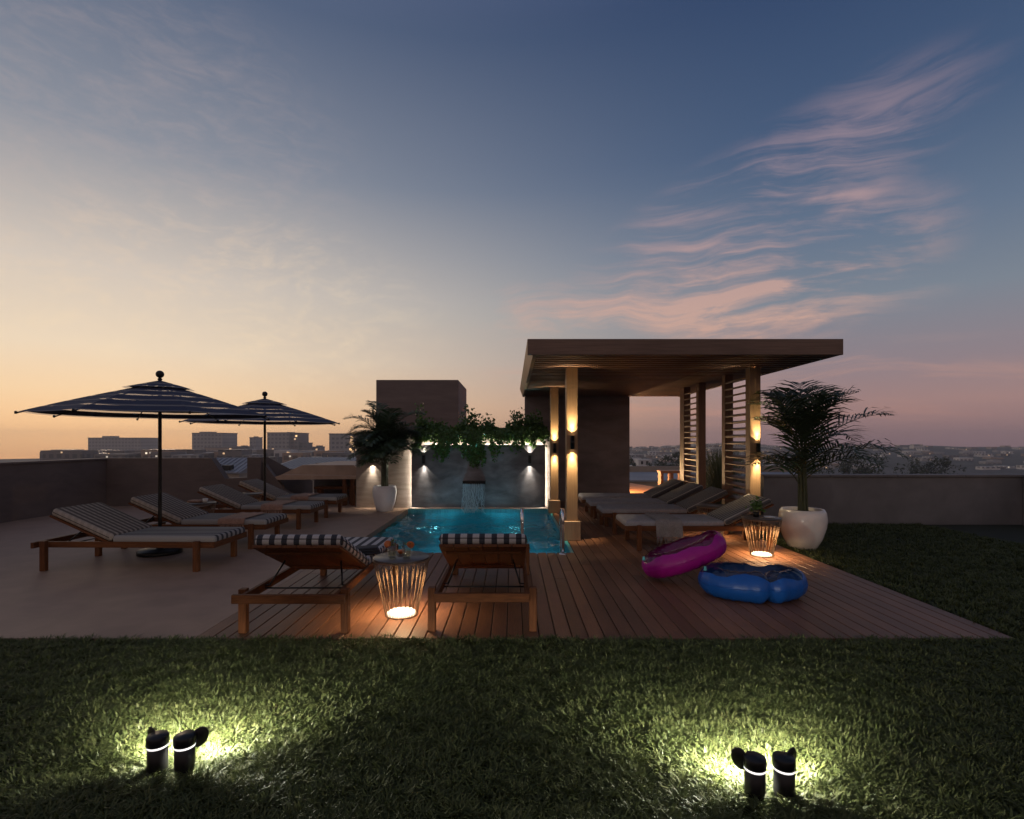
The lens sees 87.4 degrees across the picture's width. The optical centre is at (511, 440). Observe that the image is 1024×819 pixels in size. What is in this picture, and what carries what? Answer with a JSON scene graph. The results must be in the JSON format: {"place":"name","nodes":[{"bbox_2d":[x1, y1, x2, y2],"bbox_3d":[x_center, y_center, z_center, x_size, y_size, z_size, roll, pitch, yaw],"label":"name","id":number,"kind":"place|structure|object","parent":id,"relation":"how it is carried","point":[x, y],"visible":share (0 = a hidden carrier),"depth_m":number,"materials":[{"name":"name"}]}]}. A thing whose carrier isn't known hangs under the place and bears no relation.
{"place":"outdoors","nodes":[
{"label":"outdoors","id":0,"kind":"place"},
{"bbox_2d":[0,492,407,642],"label":"stone paving","id":1,"kind":"structure","parent":0,"point":[109,592],"depth_m":5.75,"materials":[{"name":"beige stone"}]},
{"bbox_2d":[0,458,106,522],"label":"side parapet","id":2,"kind":"structure","parent":1,"relation":"on","point":[32,489],"depth_m":10.73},
{"bbox_2d":[31,502,246,571],"bbox_3d":[-4.470,1.145,6.560,2.100,0.710,0.862,0,0,1],"label":"sun lounger","id":3,"kind":"object","parent":1,"relation":"on","point":[104,525],"visible":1,"depth_m":6.25,"materials":[{"name":"brown wood"}]},
{"bbox_2d":[14,371,269,556],"bbox_3d":[-4.690,0.282,7.140,2.631,2.435,2.631,0,0,-22],"label":"parasol","id":4,"kind":"object","parent":1,"relation":"on","point":[159,399],"visible":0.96,"depth_m":6.83,"materials":[{"name":"fabric"}]},
{"bbox_2d":[189,501,215,512],"bbox_3d":[-5.050,1.249,8.660,0.485,0.502,0.485,0,0,-35],"label":"wire table","id":5,"kind":"object","parent":1,"relation":"on","point":[210,503],"visible":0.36,"depth_m":8.59,"materials":[{"name":"brown metal"}]},
{"bbox_2d":[187,500,202,502],"bbox_3d":[-5.110,0.978,8.680,0.220,0.036,0.160,0,0,0],"label":"rolled towel","id":6,"kind":"object","parent":5,"relation":"on","point":[194,501],"visible":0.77,"depth_m":8.60,"materials":[{"name":"fabric"}]},
{"bbox_2d":[121,493,287,548],"bbox_3d":[-4.470,1.145,7.840,2.100,0.710,0.862,0,0,1],"label":"sun lounger","id":7,"kind":"object","parent":1,"relation":"on","point":[178,512],"visible":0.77,"depth_m":7.58,"materials":[{"name":"grey fabric"}]},
{"bbox_2d":[218,512,265,526],"bbox_3d":[-3.915,1.191,7.771,0.386,0.229,0.656,0,0,1],"label":"throw blanket","id":8,"kind":"object","parent":7,"relation":"on","point":[235,519],"visible":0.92,"depth_m":7.48,"materials":[{"name":"fabric"}]},
{"bbox_2d":[106,457,312,505],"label":"parapet","id":9,"kind":"structure","parent":1,"relation":"on","point":[183,479],"depth_m":12.30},
{"bbox_2d":[243,492,261,500],"bbox_3d":[-5.000,1.249,10.170,0.485,0.502,0.485,0,0,40],"label":"wire table","id":10,"kind":"object","parent":1,"relation":"on","point":[252,494],"visible":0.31,"depth_m":10.13,"materials":[{"name":"brown metal"}]},
{"bbox_2d":[179,391,339,500],"bbox_3d":[-4.690,0.282,10.170,2.631,2.435,2.631,0,0,-22],"label":"parasol","id":11,"kind":"object","parent":1,"relation":"on","point":[277,413],"visible":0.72,"depth_m":9.95,"materials":[{"name":"fabric"}]},
{"bbox_2d":[197,484,325,529],"bbox_3d":[-4.470,1.145,9.487,2.100,0.710,0.862,0,0,1],"label":"sun lounger","id":12,"kind":"object","parent":1,"relation":"on","point":[225,496],"visible":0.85,"depth_m":9.17,"materials":[{"name":"grey fabric"}]},
{"bbox_2d":[261,500,295,512],"bbox_3d":[-4.085,1.211,9.418,0.371,0.268,0.668,0,0,1],"label":"throw blanket","id":13,"kind":"object","parent":12,"relation":"on","point":[272,506],"visible":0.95,"depth_m":9.12,"materials":[{"name":"fabric"}]},
{"bbox_2d":[238,479,347,517],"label":"sun lounger","id":14,"kind":"object","parent":1,"relation":"on","point":[273,493],"visible":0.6,"depth_m":10.57,"materials":[{"name":"brown wood"}]},
{"bbox_2d":[290,493,318,500],"bbox_3d":[-4.147,1.171,10.772,0.353,0.190,0.656,0,0,1],"label":"throw blanket","id":15,"kind":"object","parent":14,"relation":"on","point":[301,496],"visible":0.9,"depth_m":10.48,"materials":[{"name":"fabric"}]},
{"bbox_2d":[275,461,355,505],"bbox_3d":[-4.522,1.035,13.660,2.044,0.930,2.680,0,0,0],"label":"corner shelter","id":16,"kind":"object","parent":1,"relation":"on","point":[343,473],"visible":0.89,"depth_m":12.50,"materials":[{"name":"brown wood"}]},
{"bbox_2d":[314,485,355,503],"bbox_3d":[-4.175,1.290,12.750,0.950,0.420,0.360,0,0,0],"label":"bench","id":17,"kind":"object","parent":1,"relation":"on","point":[320,489],"visible":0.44,"depth_m":12.60,"materials":[{"name":"brown wood"}]},
{"bbox_2d":[340,400,425,511],"bbox_3d":[-2.670,0.307,11.424,1.849,2.384,1.699,0,0,-45],"label":"potted palm","id":18,"kind":"object","parent":1,"relation":"on","point":[386,435],"visible":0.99,"depth_m":11.23,"materials":[{"name":"plant"}]},
{"bbox_2d":[376,380,465,432],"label":"stair tower","id":19,"kind":"structure","parent":1,"relation":"on","point":[445,400],"depth_m":14.00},
{"bbox_2d":[0,458,1023,473],"bbox_3d":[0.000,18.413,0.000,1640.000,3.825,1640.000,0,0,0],"label":"city ground","id":20,"kind":"structure","parent":0,"point":[971,471],"depth_m":287.15,"materials":[{"name":"grey"}]},
{"bbox_2d":[88,436,157,449],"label":"office block","id":21,"kind":"structure","parent":20,"relation":"on","point":[110,443],"depth_m":520.00,"materials":[{"name":"grey concrete"}]},
{"bbox_2d":[40,449,354,463],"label":"distant rooftops","id":22,"kind":"object","parent":20,"relation":"on","point":[280,456],"visible":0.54,"depth_m":205.28,"materials":[{"name":"white concrete"}]},
{"bbox_2d":[192,432,237,448],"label":"office block","id":23,"kind":"structure","parent":20,"relation":"on","point":[201,440],"depth_m":480.00,"materials":[{"name":"grey concrete"}]},
{"bbox_2d":[204,447,244,450],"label":"brick block","id":24,"kind":"structure","parent":20,"relation":"on","point":[214,448],"depth_m":420.00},
{"bbox_2d":[216,457,246,477],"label":"warehouse","id":25,"kind":"structure","parent":20,"relation":"on","point":[232,467],"depth_m":63.73,"materials":[{"name":"metal"}]},
{"bbox_2d":[234,445,253,448],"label":"block","id":26,"kind":"structure","parent":20,"relation":"on","point":[248,447],"depth_m":472.32,"materials":[{"name":"grey concrete"}]},
{"bbox_2d":[249,436,262,448],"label":"tower block","id":27,"kind":"structure","parent":20,"relation":"on","point":[256,442],"depth_m":500.98,"materials":[{"name":"grey concrete"}]},
{"bbox_2d":[267,432,294,448],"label":"apartment slab","id":28,"kind":"structure","parent":20,"relation":"on","point":[278,440],"depth_m":450.00,"materials":[{"name":"white concrete"}]},
{"bbox_2d":[290,433,308,449],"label":"apartment slab","id":29,"kind":"structure","parent":20,"relation":"on","point":[296,439],"depth_m":452.00,"materials":[{"name":"white concrete"}]},
{"bbox_2d":[300,442,312,449],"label":"block","id":30,"kind":"structure","parent":20,"relation":"on","point":[306,446],"depth_m":455.22,"materials":[{"name":"grey concrete"}]},
{"bbox_2d":[282,457,355,491],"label":"warehouse","id":31,"kind":"structure","parent":20,"relation":"on","point":[295,463],"depth_m":85.81,"materials":[{"name":"metal"}]},
{"bbox_2d":[313,445,324,450],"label":"block","id":32,"kind":"structure","parent":20,"relation":"on","point":[319,447],"depth_m":474.20,"materials":[{"name":"white"}]},
{"bbox_2d":[329,433,353,451],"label":"corner office","id":33,"kind":"structure","parent":20,"relation":"on","point":[337,442],"depth_m":400.00,"materials":[{"name":"grey concrete"}]},
{"bbox_2d":[349,435,355,452],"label":"corner office","id":34,"kind":"structure","parent":20,"relation":"on","point":[352,444],"depth_m":398.00,"materials":[{"name":"white"}]},
{"bbox_2d":[630,456,636,465],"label":"tree","id":35,"kind":"object","parent":20,"relation":"on","point":[634,463],"visible":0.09,"depth_m":138.78,"materials":[{"name":"green plant"}]},
{"bbox_2d":[630,459,651,465],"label":"white house","id":36,"kind":"structure","parent":20,"relation":"on","point":[640,462],"depth_m":170.50,"materials":[{"name":"paint"}]},
{"bbox_2d":[646,458,673,465],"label":"tree","id":37,"kind":"object","parent":20,"relation":"on","point":[661,463],"visible":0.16,"depth_m":141.18,"materials":[{"name":"green plant"}]},
{"bbox_2d":[662,452,679,465],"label":"tree","id":38,"kind":"object","parent":20,"relation":"on","point":[674,455],"visible":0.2,"depth_m":129.79,"materials":[{"name":"green plant"}]},
{"bbox_2d":[630,466,794,496],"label":"flat roof building","id":39,"kind":"structure","parent":20,"relation":"on","point":[645,475],"depth_m":40.85,"materials":[{"name":"grey concrete"}]},
{"bbox_2d":[792,460,834,473],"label":"tree","id":40,"kind":"object","parent":20,"relation":"on","point":[821,469],"visible":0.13,"depth_m":128.86,"materials":[{"name":"green plant"}]},
{"bbox_2d":[835,452,889,473],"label":"tree","id":41,"kind":"object","parent":20,"relation":"on","point":[846,467],"visible":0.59,"depth_m":120.19,"materials":[{"name":"green plant"}]},
{"bbox_2d":[892,456,967,473],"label":"tree","id":42,"kind":"object","parent":20,"relation":"on","point":[946,462],"visible":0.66,"depth_m":128.80,"materials":[{"name":"green plant"}]},
{"bbox_3d":[0.000,9.155,4.950,19.200,14.690,16.100,0,0,0],"label":"terrace building","id":43,"kind":"object","parent":20,"relation":"on","visible":0},
{"bbox_2d":[356,434,549,508],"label":"pool wall","id":44,"kind":"structure","parent":43,"relation":"on","point":[512,479],"depth_m":11.83,"materials":[{"name":"stone"}]},
{"bbox_2d":[461,481,485,513],"bbox_3d":[-0.837,1.234,11.721,0.529,0.708,0.216,0,0,0],"label":"waterfall spout","id":45,"kind":"object","parent":44,"relation":"attached to","point":[468,492],"visible":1,"depth_m":11.64,"materials":[{"name":"liquid"}]},
{"bbox_2d":[411,403,549,468],"bbox_3d":[-0.631,-0.117,12.000,3.207,1.469,0.779,0,0,0],"label":"trailing vine","id":46,"kind":"object","parent":44,"relation":"on","point":[523,430],"visible":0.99,"depth_m":11.78,"materials":[{"name":"green plant"}]},
{"bbox_2d":[761,474,1023,524],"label":"parapet","id":47,"kind":"structure","parent":43,"relation":"on","point":[959,499],"depth_m":9.80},
{"bbox_2d":[0,0,1023,458],"label":"sky","id":48,"kind":"structure","parent":0,"point":[306,204],"materials":[{"name":"blue"}]},
{"bbox_2d":[243,557,835,642],"bbox_3d":[0.705,1.665,8.760,6.230,0.270,9.380,0,0,0],"label":"deck base","id":49,"kind":"object","parent":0,"point":[507,604],"depth_m":4.86,"materials":[{"name":"wood"}]},
{"bbox_2d":[408,509,573,555],"bbox_3d":[-0.752,2.276,9.490,3.315,1.548,4.860,0,0,0],"label":"pool basin","id":50,"kind":"object","parent":49,"relation":"in","point":[568,548],"visible":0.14,"depth_m":11.79,"materials":[{"name":"tile"}]},
{"bbox_2d":[373,511,566,553],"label":"water","id":51,"kind":"structure","parent":50,"relation":"in","point":[423,531],"depth_m":9.68,"materials":[{"name":"teal liquid"}]},
{"bbox_2d":[408,508,546,508],"bbox_3d":[-0.752,1.648,11.900,3.075,0.304,0.200,0,0,0],"label":"pool coping","id":52,"kind":"object","parent":50,"relation":"on","point":[478,508],"visible":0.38,"depth_m":11.83,"materials":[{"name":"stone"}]},
{"bbox_2d":[196,501,1013,641],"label":"timber deck","id":53,"kind":"structure","parent":49,"relation":"on","point":[611,586],"depth_m":4.85,"materials":[{"name":"brown wood"}]},
{"bbox_2d":[231,534,397,633],"bbox_3d":[-1.700,1.125,5.110,0.862,0.750,2.100,0,0,0],"label":"sun lounger","id":54,"kind":"object","parent":53,"relation":"on","point":[323,553],"visible":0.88,"depth_m":4.28,"materials":[{"name":"brown wood"}]},
{"bbox_2d":[355,545,380,554],"bbox_3d":[-1.500,1.066,5.240,0.400,0.064,0.280,0,0,-20],"label":"folded towel","id":55,"kind":"object","parent":54,"relation":"on","point":[369,549],"visible":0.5,"depth_m":5.17,"materials":[{"name":"blue fabric"}]},
{"bbox_2d":[373,551,429,619],"bbox_3d":[-0.954,1.249,4.630,0.485,0.502,0.485,0,0,-6],"label":"wire table","id":56,"kind":"object","parent":53,"relation":"on","point":[400,612],"visible":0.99,"depth_m":4.55,"materials":[{"name":"brown metal"}]},
{"bbox_2d":[384,538,396,554],"bbox_3d":[-1.035,0.920,4.594,0.082,0.156,0.097,0,0,37],"label":"cocktail glass","id":57,"kind":"object","parent":56,"relation":"on","point":[387,543],"visible":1,"depth_m":4.59,"materials":[{"name":"orange glass"}]},
{"bbox_2d":[402,541,413,554],"bbox_3d":[-0.893,0.925,4.583,0.097,0.146,0.082,0,0,-28],"label":"cocktail glass","id":58,"kind":"object","parent":56,"relation":"on","point":[409,544],"visible":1,"depth_m":4.57,"materials":[{"name":"orange"}]},
{"bbox_2d":[428,534,536,631],"bbox_3d":[-0.233,1.125,5.150,0.862,0.750,2.100,0,0,0],"label":"sun lounger","id":59,"kind":"object","parent":53,"relation":"on","point":[485,551],"visible":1,"depth_m":4.29,"materials":[{"name":"brown wood"}]},
{"bbox_2d":[520,508,566,554],"bbox_3d":[0.405,1.605,7.234,0.644,1.391,0.352,0,0,0],"label":"pool ladder","id":60,"kind":"object","parent":53,"relation":"on","point":[562,552],"visible":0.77,"depth_m":7.10,"materials":[{"name":"silver metal"}]},
{"bbox_2d":[525,396,629,500],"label":"dark wall","id":61,"kind":"structure","parent":53,"relation":"on","point":[603,444],"depth_m":13.30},
{"bbox_2d":[578,478,683,516],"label":"sun lounger","id":62,"kind":"object","parent":53,"relation":"on","point":[664,488],"visible":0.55,"depth_m":10.76,"materials":[{"name":"brown wood"}]},
{"bbox_2d":[585,482,703,524],"bbox_3d":[2.460,1.147,9.946,2.100,0.707,0.862,0,0,1],"label":"sun lounger","id":63,"kind":"object","parent":53,"relation":"on","point":[682,492],"visible":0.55,"depth_m":9.70,"materials":[{"name":"grey fabric"}]},
{"bbox_2d":[596,487,729,534],"bbox_3d":[2.510,1.147,8.984,2.100,0.707,0.862,0,0,1],"label":"sun lounger","id":64,"kind":"object","parent":53,"relation":"on","point":[688,505],"visible":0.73,"depth_m":8.70,"materials":[{"name":"grey fabric"}]},
{"bbox_2d":[520,339,842,540],"bbox_3d":[2.240,0.092,10.270,4.080,2.815,6.700,0,0,0],"label":"pergola","id":65,"kind":"object","parent":53,"relation":"on","point":[571,370],"visible":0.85,"depth_m":8.05,"materials":[{"name":"wood"},{"name":"painted metal"}]},
{"bbox_2d":[553,443,555,452],"bbox_3d":[0.880,0.155,11.059,0.060,0.200,0.079,0,0,0],"label":"wall lamp","id":66,"kind":"object","parent":65,"relation":"attached to","point":[554,447],"visible":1,"depth_m":11.02,"materials":[{"name":"black metal"}]},
{"bbox_2d":[570,436,573,448],"bbox_3d":[0.905,0.025,8.030,0.060,0.200,0.079,0,0,0],"label":"wall lamp","id":67,"kind":"object","parent":65,"relation":"attached to","point":[571,442],"visible":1,"depth_m":7.99,"materials":[{"name":"black metal"}]},
{"bbox_2d":[756,443,760,456],"bbox_3d":[3.680,0.140,8.009,0.060,0.200,0.079,0,0,0],"label":"wall lamp","id":68,"kind":"object","parent":65,"relation":"attached to","point":[758,447],"visible":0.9,"depth_m":7.98,"materials":[{"name":"black metal"}]},
{"bbox_2d":[642,530,726,578],"bbox_3d":[1.854,1.224,5.787,0.901,0.501,0.712,0,0,0],"label":"swim ring","id":69,"kind":"object","parent":53,"relation":"on","point":[684,555],"visible":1,"depth_m":5.55,"materials":[{"name":"pink plastic"}]},
{"bbox_2d":[680,383,705,512],"bbox_3d":[3.645,0.195,10.845,0.140,2.608,1.150,0,0,0],"label":"louvre screen","id":70,"kind":"object","parent":53,"relation":"on","point":[686,459],"visible":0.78,"depth_m":10.64,"materials":[{"name":"brown wood"}]},
{"bbox_2d":[615,494,780,550],"bbox_3d":[2.600,1.147,7.705,2.100,0.707,0.862,0,0,0],"label":"sun lounger","id":71,"kind":"object","parent":53,"relation":"on","point":[727,517],"visible":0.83,"depth_m":7.37,"materials":[{"name":"grey fabric"}]},
{"bbox_2d":[645,513,682,543],"bbox_3d":[2.155,1.247,7.643,0.370,0.340,0.668,0,0,0],"label":"throw blanket","id":72,"kind":"object","parent":71,"relation":"on","point":[669,525],"visible":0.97,"depth_m":7.34,"materials":[{"name":"beige fabric"}]},
{"bbox_2d":[697,503,724,534],"bbox_3d":[3.120,1.249,8.320,0.485,0.502,0.485,0,0,-1],"label":"wire table","id":73,"kind":"object","parent":53,"relation":"on","point":[711,506],"visible":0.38,"depth_m":8.26,"materials":[{"name":"brown metal"}]},
{"bbox_2d":[722,375,745,525],"bbox_3d":[3.645,0.195,8.675,0.140,2.608,0.929,0,0,0],"label":"louvre screen","id":74,"kind":"object","parent":53,"relation":"on","point":[728,456],"visible":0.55,"depth_m":8.95,"materials":[{"name":"brown wood"}]},
{"bbox_2d":[698,562,807,603],"bbox_3d":[2.340,1.365,5.222,1.021,0.300,0.764,0,0,0],"label":"swim ring","id":75,"kind":"object","parent":53,"relation":"on","point":[776,583],"visible":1,"depth_m":4.98,"materials":[{"name":"blue plastic"}]},
{"bbox_2d":[742,515,781,557],"bbox_3d":[3.260,1.249,7.000,0.485,0.502,0.485,0,0,-21],"label":"wire table","id":76,"kind":"object","parent":53,"relation":"on","point":[762,519],"visible":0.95,"depth_m":6.92,"materials":[{"name":"brown metal"}]},
{"bbox_2d":[745,495,765,516],"bbox_3d":[3.224,0.853,7.045,0.245,0.287,0.272,0,0,0],"label":"potted plant","id":77,"kind":"object","parent":76,"relation":"on","point":[757,504],"visible":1,"depth_m":7.01,"materials":[{"name":"green plant"}]},
{"bbox_2d":[91,525,1023,818],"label":"lawn ground","id":78,"kind":"structure","parent":0,"point":[1009,533],"depth_m":8.87,"materials":[{"name":"green plant"}]},
{"bbox_2d":[0,632,1023,818],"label":"lawn grass","id":79,"kind":"structure","parent":78,"relation":"on","point":[890,728],"depth_m":2.81,"materials":[{"name":"green plant"}]},
{"bbox_2d":[146,726,208,776],"bbox_3d":[-1.558,1.428,2.454,0.286,0.204,0.100,0,0,0],"label":"lawn spotlight","id":80,"kind":"object","parent":79,"relation":"on","point":[186,743],"visible":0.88,"depth_m":2.42,"materials":[{"name":"black metal"}]},
{"bbox_2d":[731,747,796,801],"bbox_3d":[1.095,1.428,2.284,0.286,0.204,0.100,0,0,0],"label":"lawn spotlight","id":81,"kind":"object","parent":79,"relation":"on","point":[752,765],"visible":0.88,"depth_m":2.25,"materials":[{"name":"black metal"}]},
{"bbox_2d":[761,522,1023,639],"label":"side grass","id":82,"kind":"structure","parent":78,"relation":"on","point":[887,555],"depth_m":6.52,"materials":[{"name":"green plant"}]},
{"bbox_2d":[739,380,907,549],"bbox_3d":[4.191,0.296,7.560,2.186,2.466,1.933,0,0,0],"label":"potted palm","id":83,"kind":"object","parent":82,"relation":"on","point":[803,525],"visible":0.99,"depth_m":7.39,"materials":[{"name":"green plant"}]},
{"bbox_2d":[1023,477,1023,524],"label":"side wall","id":84,"kind":"structure","parent":78,"relation":"on","point":[1023,500],"depth_m":9.77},
{"bbox_2d":[630,483,653,492],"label":"terracotta terrace","id":85,"kind":"structure","parent":0,"point":[636,488],"depth_m":16.86,"materials":[{"name":"orange tile"}]},
{"bbox_2d":[657,470,679,484],"bbox_3d":[4.340,1.155,14.650,0.660,0.690,0.340,0,0,0],"label":"timber crate frame","id":86,"kind":"object","parent":85,"relation":"on","point":[661,475],"visible":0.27,"depth_m":14.55,"materials":[{"name":"brown wood"}]},
{"bbox_2d":[691,440,745,503],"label":"ornamental grass","id":87,"kind":"object","parent":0,"point":[713,473],"depth_m":12.78,"materials":[{"name":"green plant"}]},
{"bbox_2d":[630,445,1023,468],"bbox_3d":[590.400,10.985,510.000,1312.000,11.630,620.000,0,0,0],"label":"hill","id":88,"kind":"structure","parent":0,"point":[1015,458],"depth_m":448.65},
{"bbox_2d":[630,443,1023,469],"bbox_3d":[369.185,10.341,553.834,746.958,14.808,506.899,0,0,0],"label":"hillside town","id":89,"kind":"object","parent":88,"relation":"on","point":[658,453],"visible":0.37,"depth_m":489.72,"materials":[{"name":"white"}]}
]}

